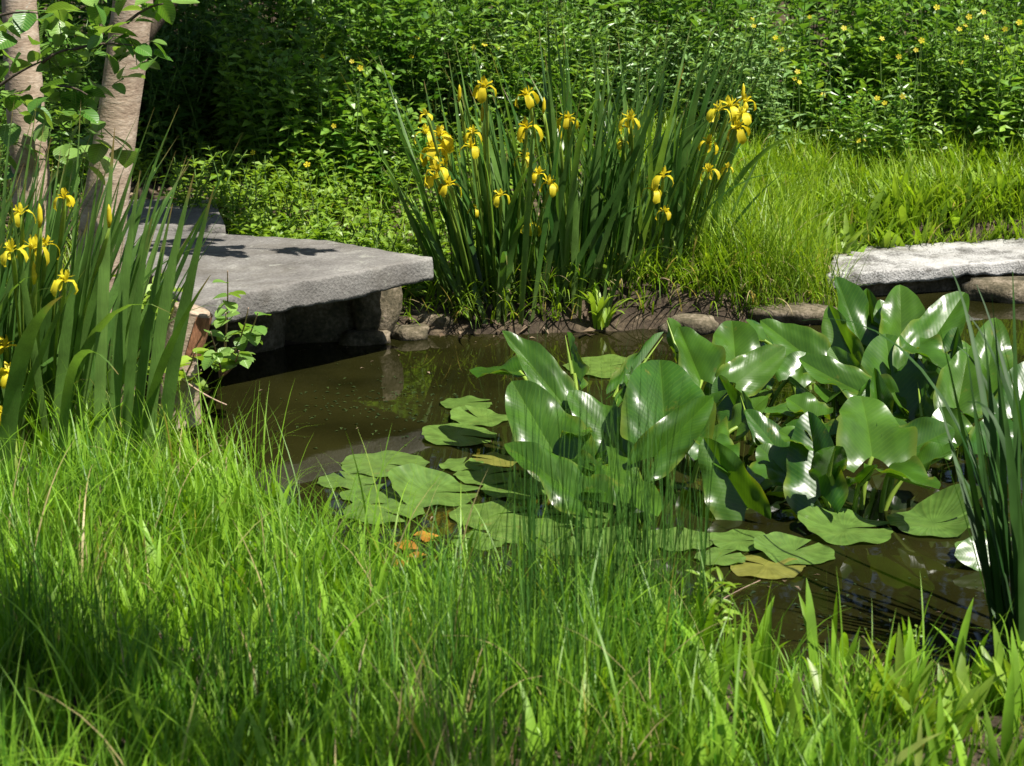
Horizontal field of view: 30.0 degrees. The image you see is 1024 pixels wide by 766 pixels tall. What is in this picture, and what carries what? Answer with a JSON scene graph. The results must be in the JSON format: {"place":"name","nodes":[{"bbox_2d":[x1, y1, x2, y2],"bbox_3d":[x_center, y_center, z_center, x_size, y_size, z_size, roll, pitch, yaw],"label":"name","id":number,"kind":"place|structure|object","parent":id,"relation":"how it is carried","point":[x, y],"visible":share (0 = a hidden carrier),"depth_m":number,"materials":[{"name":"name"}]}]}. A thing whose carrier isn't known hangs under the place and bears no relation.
{"place":"outdoors","nodes":[
{"label":"outdoors","id":0,"kind":"place"},
{"bbox_2d":[0,0,1023,765],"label":"ground","id":1,"kind":"structure","parent":0,"point":[636,318],"depth_m":10.27,"materials":[{"name":"soil"}]},
{"bbox_2d":[0,0,93,304],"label":"alder tree","id":2,"kind":"object","parent":1,"relation":"on","point":[19,23],"visible":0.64,"depth_m":9.09,"materials":[{"name":"green plant"}]},
{"bbox_2d":[0,468,151,699],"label":"rush tuft","id":3,"kind":"object","parent":1,"relation":"on","point":[10,598],"visible":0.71,"depth_m":4.93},
{"bbox_2d":[10,0,199,349],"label":"alder tree","id":4,"kind":"object","parent":1,"relation":"on","point":[134,26],"visible":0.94,"depth_m":8.55,"materials":[{"name":"green plant"}]},
{"bbox_2d":[0,100,249,486],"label":"iris clump","id":5,"kind":"object","parent":1,"relation":"on","point":[38,324],"visible":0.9,"depth_m":7.08,"materials":[{"name":"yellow plant"}]},
{"bbox_2d":[44,14,221,180],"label":"leafy shrub","id":6,"kind":"object","parent":1,"relation":"on","point":[156,81],"visible":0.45,"depth_m":12.45,"materials":[{"name":"green plant"}]},
{"bbox_2d":[92,589,211,726],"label":"rush tuft","id":7,"kind":"object","parent":1,"relation":"on","point":[147,656],"visible":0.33,"depth_m":4.75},
{"bbox_2d":[127,199,225,233],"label":"stone slab","id":8,"kind":"structure","parent":1,"relation":"on","point":[195,213],"depth_m":10.92,"materials":[{"name":"grey stone"}]},
{"bbox_2d":[147,347,208,390],"bbox_3d":[-1.407,-0.038,7.954,0.275,0.437,1.278,-3,14,-10],"label":"alder sapling","id":9,"kind":"object","parent":1,"relation":"on","point":[188,359],"visible":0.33,"depth_m":7.58,"materials":[{"name":"green plant"}]},
{"bbox_2d":[156,302,212,428],"bbox_3d":[-1.368,-0.082,7.967,0.253,0.515,0.188,0,14,0],"label":"cut stump","id":10,"kind":"object","parent":1,"relation":"on","point":[199,320],"visible":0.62,"depth_m":7.91,"materials":[{"name":"brown wood"}]},
{"bbox_2d":[103,0,285,152],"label":"leafy shrub","id":11,"kind":"object","parent":1,"relation":"on","point":[185,28],"visible":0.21,"depth_m":12.92,"materials":[{"name":"green plant"}]},
{"bbox_2d":[206,312,286,353],"bbox_3d":[-1.445,-0.326,9.905,0.637,0.454,0.568,0,14,0],"label":"bank stone","id":12,"kind":"object","parent":1,"relation":"on","point":[273,337],"visible":0.16,"depth_m":9.70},
{"bbox_2d":[177,503,353,748],"bbox_3d":[-0.610,0.602,4.723,0.460,0.632,0.355,0,14,0],"label":"rush tuft","id":13,"kind":"object","parent":1,"relation":"on","point":[271,639],"visible":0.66,"depth_m":4.73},
{"bbox_2d":[12,92,527,280],"bbox_3d":[-1.545,-1.281,11.912,3.466,0.912,2.905,0,14,0],"label":"ground cover","id":14,"kind":"object","parent":1,"relation":"on","point":[263,192],"depth_m":11.78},
{"bbox_2d":[184,0,357,165],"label":"leafy shrub","id":15,"kind":"object","parent":1,"relation":"on","point":[239,65],"visible":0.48,"depth_m":12.67,"materials":[{"name":"green plant"}]},
{"bbox_2d":[223,150,320,238],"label":"bank plant","id":16,"kind":"object","parent":1,"relation":"on","point":[257,221],"visible":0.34,"depth_m":11.01,"materials":[{"name":"green plant"}]},
{"bbox_2d":[224,18,400,193],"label":"leafy shrub","id":17,"kind":"object","parent":1,"relation":"on","point":[269,136],"visible":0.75,"depth_m":12.34,"materials":[{"name":"green plant"}]},
{"bbox_2d":[284,300,355,342],"bbox_3d":[-1.093,-0.370,10.082,0.636,0.454,0.413,-3,14,-11],"label":"bank stone","id":18,"kind":"object","parent":1,"relation":"on","point":[329,322],"visible":0.11,"depth_m":9.91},
{"bbox_2d":[285,161,385,246],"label":"bank plant","id":19,"kind":"object","parent":1,"relation":"on","point":[312,232],"visible":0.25,"depth_m":10.93,"materials":[{"name":"green plant"}]},
{"bbox_2d":[279,59,442,203],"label":"leafy shrub","id":20,"kind":"object","parent":1,"relation":"on","point":[324,148],"visible":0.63,"depth_m":12.24,"materials":[{"name":"green plant"}]},
{"bbox_2d":[350,286,402,337],"bbox_3d":[-0.724,-0.393,10.007,0.285,0.318,0.269,-5,15,-20],"label":"bank stone","id":21,"kind":"object","parent":1,"relation":"on","point":[380,310],"visible":0.51,"depth_m":9.89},
{"bbox_2d":[124,228,433,324],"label":"stone slab","id":22,"kind":"structure","parent":21,"relation":"on","point":[269,275],"depth_m":9.35,"materials":[{"name":"grey stone"}]},
{"bbox_2d":[368,237,430,300],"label":"bank plant","id":23,"kind":"object","parent":1,"relation":"on","point":[417,289],"visible":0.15,"depth_m":10.61,"materials":[{"name":"green plant"}]},
{"bbox_2d":[330,0,490,148],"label":"leafy shrub","id":24,"kind":"object","parent":1,"relation":"on","point":[387,56],"visible":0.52,"depth_m":13.31,"materials":[{"name":"green plant"}]},
{"bbox_2d":[350,507,503,744],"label":"rush tuft","id":25,"kind":"object","parent":1,"relation":"on","point":[439,639],"visible":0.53,"depth_m":4.75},
{"bbox_2d":[378,0,529,145],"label":"leafy shrub","id":26,"kind":"object","parent":1,"relation":"on","point":[439,106],"visible":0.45,"depth_m":13.34,"materials":[{"name":"green plant"}]},
{"bbox_2d":[5,99,919,335],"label":"leaf litter","id":27,"kind":"object","parent":1,"relation":"on","point":[589,329],"visible":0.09,"depth_m":10.38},
{"bbox_2d":[340,43,656,326],"bbox_3d":[-0.149,-1.050,10.148,1.456,1.485,1.645,-5,15,-18],"label":"iris clump","id":28,"kind":"object","parent":1,"relation":"on","point":[489,211],"visible":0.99,"depth_m":10.08,"materials":[{"name":"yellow plant"}]},
{"bbox_2d":[0,0,1023,218],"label":"undergrowth","id":29,"kind":"object","parent":1,"relation":"on","point":[655,10],"depth_m":13.60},
{"bbox_2d":[0,334,1023,765],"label":"grass","id":30,"kind":"structure","parent":1,"relation":"on","point":[168,504],"depth_m":4.88,"materials":[{"name":"plant"}]},
{"bbox_2d":[0,91,1023,459],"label":"bank grass","id":31,"kind":"structure","parent":1,"relation":"on","point":[832,173],"depth_m":11.94,"materials":[{"name":"plant"}]},
{"bbox_2d":[423,471,624,756],"bbox_3d":[0.027,0.562,4.720,0.505,0.700,0.497,0,14,0],"label":"rush tuft","id":32,"kind":"object","parent":1,"relation":"on","point":[528,646],"visible":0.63,"depth_m":4.69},
{"bbox_2d":[455,0,622,146],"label":"leafy herb","id":33,"kind":"object","parent":1,"relation":"on","point":[516,82],"visible":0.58,"depth_m":13.10,"materials":[{"name":"green plant"}]},
{"bbox_2d":[470,324,690,653],"bbox_3d":[0.181,0.312,5.338,0.620,1.031,0.639,0,14,0],"label":"rush tuft","id":34,"kind":"object","parent":1,"relation":"on","point":[531,505],"visible":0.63,"depth_m":5.33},
{"bbox_2d":[519,0,645,110],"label":"leafy herb","id":35,"kind":"object","parent":1,"relation":"on","point":[578,8],"visible":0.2,"depth_m":13.87,"materials":[{"name":"green plant"}]},
{"bbox_2d":[542,575,654,759],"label":"rush tuft","id":36,"kind":"object","parent":1,"relation":"on","point":[621,668],"visible":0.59,"depth_m":4.70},
{"bbox_2d":[542,5,686,136],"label":"leafy herb","id":37,"kind":"object","parent":1,"relation":"on","point":[610,61],"visible":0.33,"depth_m":13.16,"materials":[{"name":"green plant"}]},
{"bbox_2d":[578,280,650,329],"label":"young waterside plant","id":38,"kind":"object","parent":1,"relation":"on","point":[602,314],"visible":0.99,"depth_m":10.11,"materials":[{"name":"green plant"}]},
{"bbox_2d":[442,3,797,320],"bbox_3d":[0.420,-1.214,10.275,1.537,1.729,1.652,12,19,41],"label":"iris clump","id":39,"kind":"object","parent":1,"relation":"on","point":[581,234],"visible":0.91,"depth_m":10.14,"materials":[{"name":"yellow plant"}]},
{"bbox_2d":[597,351,724,647],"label":"rush tuft","id":40,"kind":"object","parent":1,"relation":"on","point":[670,548],"visible":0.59,"depth_m":5.42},
{"bbox_2d":[658,313,718,334],"bbox_3d":[0.941,-0.298,10.205,0.326,0.121,0.226,0,14,0],"label":"bank stone","id":41,"kind":"object","parent":1,"relation":"on","point":[701,324],"visible":0.57,"depth_m":10.12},
{"bbox_2d":[513,13,869,274],"bbox_3d":[0.689,-1.301,10.539,1.854,1.488,1.856,-9,17,-33],"label":"iris clump","id":42,"kind":"object","parent":1,"relation":"on","point":[656,196],"visible":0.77,"depth_m":10.35,"materials":[{"name":"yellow plant"}]},
{"bbox_2d":[625,10,767,136],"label":"leafy herb","id":43,"kind":"object","parent":1,"relation":"on","point":[687,68],"visible":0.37,"depth_m":13.09,"materials":[{"name":"green plant"}]},
{"bbox_2d":[680,566,751,653],"bbox_3d":[0.586,0.663,5.519,0.201,0.263,0.177,8,16,29],"label":"leafy sprout","id":44,"kind":"object","parent":1,"relation":"on","point":[717,600],"visible":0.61,"depth_m":5.49,"materials":[{"name":"green plant"}]},
{"bbox_2d":[641,133,867,321],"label":"grass tuft","id":45,"kind":"object","parent":1,"relation":"on","point":[743,240],"visible":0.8,"depth_m":10.45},
{"bbox_2d":[687,0,836,156],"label":"flowering weed","id":46,"kind":"object","parent":1,"relation":"on","point":[771,79],"visible":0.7,"depth_m":12.82,"materials":[{"name":"green plant"}]},
{"bbox_2d":[713,599,810,744],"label":"sword leaf plant","id":47,"kind":"object","parent":1,"relation":"on","point":[766,656],"visible":0.56,"depth_m":4.86,"materials":[{"name":"green plant"}]},
{"bbox_2d":[714,665,841,754],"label":"broad leaved weed","id":48,"kind":"object","parent":1,"relation":"on","point":[779,702],"visible":0.44,"depth_m":4.78,"materials":[{"name":"green plant"}]},
{"bbox_2d":[745,302,836,324],"bbox_3d":[1.542,-0.363,10.466,0.563,0.129,0.306,0,14,0],"label":"bank stone","id":49,"kind":"object","parent":1,"relation":"on","point":[803,313],"visible":0.44,"depth_m":10.35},
{"bbox_2d":[692,147,895,307],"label":"grass tuft","id":50,"kind":"object","parent":1,"relation":"on","point":[828,301],"visible":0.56,"depth_m":10.55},
{"bbox_2d":[775,180,884,260],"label":"leafy weed","id":51,"kind":"object","parent":1,"relation":"on","point":[850,241],"visible":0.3,"depth_m":11.55,"materials":[{"name":"green plant"}]},
{"bbox_2d":[756,0,910,139],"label":"flowering weed","id":52,"kind":"object","parent":1,"relation":"on","point":[861,74],"visible":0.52,"depth_m":13.31,"materials":[{"name":"green plant"}]},
{"bbox_2d":[805,663,884,712],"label":"broad leaved weed","id":53,"kind":"object","parent":1,"relation":"on","point":[857,678],"visible":0.12,"depth_m":5.01,"materials":[{"name":"green plant"}]},
{"bbox_2d":[803,652,897,739],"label":"broad leaved weed","id":54,"kind":"object","parent":1,"relation":"on","point":[825,677],"visible":0.41,"depth_m":4.84,"materials":[{"name":"green plant"}]},
{"bbox_2d":[814,172,921,247],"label":"leafy weed","id":55,"kind":"object","parent":1,"relation":"on","point":[888,234],"visible":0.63,"depth_m":11.83,"materials":[{"name":"green plant"}]},
{"bbox_2d":[850,625,936,732],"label":"broad leaved weed","id":56,"kind":"object","parent":1,"relation":"on","point":[900,657],"visible":0.59,"depth_m":4.89,"materials":[{"name":"green plant"}]},
{"bbox_2d":[821,36,968,175],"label":"flowering weed","id":57,"kind":"object","parent":1,"relation":"on","point":[887,129],"visible":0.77,"depth_m":12.74,"materials":[{"name":"green plant"}]},
{"bbox_2d":[830,274,1023,297],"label":"foundation stone","id":58,"kind":"object","parent":1,"relation":"on","point":[946,284],"visible":0.18,"depth_m":11.24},
{"bbox_2d":[826,238,1023,289],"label":"stone slab","id":59,"kind":"structure","parent":58,"relation":"on","point":[933,262],"depth_m":11.29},
{"bbox_2d":[869,154,990,242],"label":"leafy weed","id":60,"kind":"object","parent":1,"relation":"on","point":[970,189],"visible":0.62,"depth_m":11.98,"materials":[{"name":"green plant"}]},
{"bbox_2d":[894,671,980,748],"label":"broad leaved weed","id":61,"kind":"object","parent":1,"relation":"on","point":[946,695],"visible":0.44,"depth_m":4.74,"materials":[{"name":"green plant"}]},
{"bbox_2d":[884,0,1023,150],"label":"flowering weed","id":62,"kind":"object","parent":1,"relation":"on","point":[988,64],"visible":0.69,"depth_m":12.97,"materials":[{"name":"green plant"}]},
{"bbox_2d":[918,636,1008,739],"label":"broad leaved weed","id":63,"kind":"object","parent":1,"relation":"on","point":[961,669],"visible":0.42,"depth_m":4.86,"materials":[{"name":"green plant"}]},
{"bbox_2d":[940,622,1023,715],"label":"broad leaved weed","id":64,"kind":"object","parent":1,"relation":"on","point":[1000,665],"visible":0.62,"depth_m":4.96,"materials":[{"name":"green plant"}]},
{"bbox_2d":[942,145,1023,214],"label":"leafy weed","id":65,"kind":"object","parent":1,"relation":"on","point":[1000,181],"visible":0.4,"depth_m":12.21,"materials":[{"name":"green plant"}]},
{"bbox_2d":[952,19,1023,163],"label":"flowering weed","id":66,"kind":"object","parent":1,"relation":"on","point":[988,124],"visible":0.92,"depth_m":12.67,"materials":[{"name":"green plant"}]},
{"bbox_2d":[962,276,1023,303],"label":"bank stone","id":67,"kind":"object","parent":1,"relation":"on","point":[998,289],"visible":0.66,"depth_m":10.95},
{"bbox_2d":[120,289,1023,685],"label":"water","id":68,"kind":"structure","parent":0,"point":[886,575],"depth_m":7.82,"materials":[{"name":"liquid"}]},
{"bbox_2d":[199,271,270,377],"bbox_3d":[-1.220,-0.219,8.262,0.297,0.738,1.369,-3,14,-11],"label":"alder sapling","id":69,"kind":"object","parent":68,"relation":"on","point":[223,361],"visible":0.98,"depth_m":7.95,"materials":[{"name":"green plant"}]},
{"bbox_2d":[317,471,375,488],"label":"lily pad","id":70,"kind":"object","parent":68,"relation":"on","point":[347,481],"visible":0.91,"depth_m":7.53,"materials":[{"name":"green plant"}]},
{"bbox_2d":[338,329,390,345],"bbox_3d":[-0.765,-0.232,9.942,0.274,0.091,0.186,0,14,0],"label":"bank stone","id":71,"kind":"object","parent":68,"relation":"on","point":[353,337],"visible":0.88,"depth_m":9.87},
{"bbox_2d":[340,484,400,503],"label":"lily pad","id":72,"kind":"object","parent":68,"relation":"on","point":[382,495],"visible":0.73,"depth_m":7.36,"materials":[{"name":"green plant"}]},
{"bbox_2d":[343,497,424,523],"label":"lily pad","id":73,"kind":"object","parent":68,"relation":"on","point":[404,505],"visible":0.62,"depth_m":7.15,"materials":[{"name":"green plant"}]},
{"bbox_2d":[341,450,429,476],"bbox_3d":[-0.515,0.327,7.752,0.363,0.012,0.364,0,14,0],"label":"lily pad","id":74,"kind":"object","parent":68,"relation":"on","point":[376,459],"visible":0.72,"depth_m":7.78,"materials":[{"name":"green plant"}]},
{"bbox_2d":[391,323,429,340],"bbox_3d":[-0.541,-0.260,10.053,0.216,0.083,0.186,0,14,0],"label":"bank stone","id":75,"kind":"object","parent":68,"relation":"on","point":[414,332],"visible":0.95,"depth_m":9.99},
{"bbox_2d":[387,463,478,506],"bbox_3d":[-0.300,0.386,7.359,0.358,0.086,0.355,0,14,0],"label":"lily pad","id":76,"kind":"object","parent":68,"relation":"on","point":[443,488],"visible":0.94,"depth_m":7.39,"materials":[{"name":"green plant"}]},
{"bbox_2d":[415,313,455,326],"bbox_3d":[-0.416,-0.321,10.256,0.253,0.121,0.239,11,18,37],"label":"bank stone","id":77,"kind":"object","parent":68,"relation":"on","point":[434,319],"visible":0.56,"depth_m":10.17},
{"bbox_2d":[422,423,496,445],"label":"lily pad","id":78,"kind":"object","parent":68,"relation":"on","point":[455,434],"visible":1,"depth_m":8.17,"materials":[{"name":"green plant"}]},
{"bbox_2d":[439,457,483,470],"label":"lily pad","id":79,"kind":"object","parent":68,"relation":"on","point":[460,463],"visible":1,"depth_m":7.73,"materials":[{"name":"green plant"}]},
{"bbox_2d":[440,395,491,409],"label":"lily pad","id":80,"kind":"object","parent":68,"relation":"on","point":[452,403],"visible":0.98,"depth_m":8.70,"materials":[{"name":"green plant"}]},
{"bbox_2d":[452,530,504,549],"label":"lily pad","id":81,"kind":"object","parent":68,"relation":"on","point":[502,542],"visible":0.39,"depth_m":6.80,"materials":[{"name":"green plant"}]},
{"bbox_2d":[450,405,507,426],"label":"lily pad","id":82,"kind":"object","parent":68,"relation":"on","point":[459,414],"visible":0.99,"depth_m":8.44,"materials":[{"name":"green plant"}]},
{"bbox_2d":[453,464,519,484],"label":"lily pad","id":83,"kind":"object","parent":68,"relation":"on","point":[468,476],"visible":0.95,"depth_m":7.59,"materials":[{"name":"green plant"}]},
{"bbox_2d":[448,500,535,529],"bbox_3d":[-0.073,0.490,7.102,0.328,0.012,0.326,0,14,0],"label":"lily pad","id":84,"kind":"object","parent":68,"relation":"on","point":[494,505],"visible":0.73,"depth_m":7.11,"materials":[{"name":"green plant"}]},
{"bbox_2d":[468,452,516,467],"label":"lily pad","id":85,"kind":"object","parent":68,"relation":"on","point":[491,458],"visible":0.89,"depth_m":7.81,"materials":[{"name":"yellow plant"}]},
{"bbox_2d":[481,476,544,498],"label":"lily pad","id":86,"kind":"object","parent":68,"relation":"on","point":[492,489],"visible":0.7,"depth_m":7.42,"materials":[{"name":"green plant"}]},
{"bbox_2d":[485,518,569,542],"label":"lily pad","id":87,"kind":"object","parent":68,"relation":"on","point":[510,536],"visible":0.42,"depth_m":6.92,"materials":[{"name":"green plant"}]},
{"bbox_2d":[470,330,661,517],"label":"pond lily","id":88,"kind":"object","parent":68,"relation":"in","point":[532,351],"visible":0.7,"depth_m":7.49,"materials":[{"name":"green plant"}]},
{"bbox_2d":[541,506,608,527],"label":"lily pad","id":89,"kind":"object","parent":68,"relation":"on","point":[605,513],"visible":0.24,"depth_m":7.07,"materials":[{"name":"green plant"}]},
{"bbox_2d":[563,354,649,377],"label":"lily pad","id":90,"kind":"object","parent":68,"relation":"on","point":[597,362],"visible":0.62,"depth_m":9.43,"materials":[{"name":"green plant"}]},
{"bbox_2d":[571,526,657,555],"bbox_3d":[0.370,0.561,6.816,0.321,0.013,0.322,0,14,0],"label":"lily pad","id":91,"kind":"object","parent":68,"relation":"on","point":[604,535],"visible":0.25,"depth_m":6.82,"materials":[{"name":"green plant"}]},
{"bbox_2d":[646,527,712,550],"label":"lily pad","id":92,"kind":"object","parent":68,"relation":"on","point":[694,540],"visible":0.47,"depth_m":6.82,"materials":[{"name":"green plant"}]},
{"bbox_2d":[606,318,770,520],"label":"pond lily","id":93,"kind":"object","parent":68,"relation":"in","point":[741,491],"visible":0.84,"depth_m":7.41,"materials":[{"name":"green plant"}]},
{"bbox_2d":[694,547,745,565],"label":"lily pad","id":94,"kind":"object","parent":68,"relation":"on","point":[730,559],"visible":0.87,"depth_m":6.63,"materials":[{"name":"green plant"}]},
{"bbox_2d":[710,529,765,550],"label":"lily pad","id":95,"kind":"object","parent":68,"relation":"on","point":[738,541],"visible":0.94,"depth_m":6.82,"materials":[{"name":"green plant"}]},
{"bbox_2d":[730,552,805,578],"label":"lily pad","id":96,"kind":"object","parent":68,"relation":"on","point":[771,569],"visible":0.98,"depth_m":6.53,"materials":[{"name":"yellow plant"}]},
{"bbox_2d":[703,321,842,490],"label":"pond lily","id":97,"kind":"object","parent":68,"relation":"in","point":[747,370],"visible":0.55,"depth_m":8.15,"materials":[{"name":"green plant"}]},
{"bbox_2d":[754,532,834,564],"bbox_3d":[0.987,0.575,6.689,0.284,0.044,0.284,0,14,0],"label":"lily pad","id":98,"kind":"object","parent":68,"relation":"on","point":[775,547],"visible":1,"depth_m":6.70,"materials":[{"name":"green plant"}]},
{"bbox_2d":[746,277,883,404],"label":"pond lily","id":99,"kind":"object","parent":68,"relation":"in","point":[857,304],"visible":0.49,"depth_m":8.51,"materials":[{"name":"green plant"}]},
{"bbox_2d":[764,346,898,441],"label":"pond lily","id":100,"kind":"object","parent":68,"relation":"in","point":[843,371],"visible":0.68,"depth_m":8.00,"materials":[{"name":"green plant"}]},
{"bbox_2d":[797,505,892,544],"bbox_3d":[1.211,0.508,6.936,0.348,0.057,0.349,0,14,0],"label":"lily pad","id":101,"kind":"object","parent":68,"relation":"on","point":[831,526],"visible":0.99,"depth_m":6.94,"materials":[{"name":"green plant"}]},
{"bbox_2d":[756,396,958,514],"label":"pond lily","id":102,"kind":"object","parent":68,"relation":"in","point":[809,465],"visible":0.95,"depth_m":7.16,"materials":[{"name":"green plant"}]},
{"bbox_2d":[861,285,970,421],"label":"pond lily","id":103,"kind":"object","parent":68,"relation":"in","point":[911,327],"visible":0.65,"depth_m":8.21,"materials":[{"name":"green plant"}]},
{"bbox_2d":[811,269,1023,663],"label":"iris clump","id":104,"kind":"object","parent":68,"relation":"in","point":[1005,564],"visible":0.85,"depth_m":5.72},
{"bbox_2d":[887,484,981,536],"bbox_3d":[1.548,0.452,6.988,0.331,0.133,0.332,0,14,0],"label":"lily pad","id":105,"kind":"object","parent":68,"relation":"on","point":[923,517],"visible":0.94,"depth_m":7.03,"materials":[{"name":"green plant"}]},
{"bbox_2d":[891,318,1023,465],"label":"pond lily","id":106,"kind":"object","parent":68,"relation":"in","point":[958,363],"visible":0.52,"depth_m":7.80,"materials":[{"name":"green plant"}]},
{"bbox_2d":[954,531,1011,570],"bbox_3d":[1.628,0.578,6.558,0.227,0.122,0.120,0,14,0],"label":"lily pad","id":107,"kind":"object","parent":68,"relation":"on","point":[964,553],"visible":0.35,"depth_m":6.55,"materials":[{"name":"green plant"}]},
{"bbox_2d":[211,357,983,666],"bbox_3d":[0.246,0.419,7.403,1.605,0.006,4.777,-9,17,-32],"label":"pondweed","id":108,"kind":"object","parent":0,"point":[847,595],"visible":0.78,"depth_m":8.42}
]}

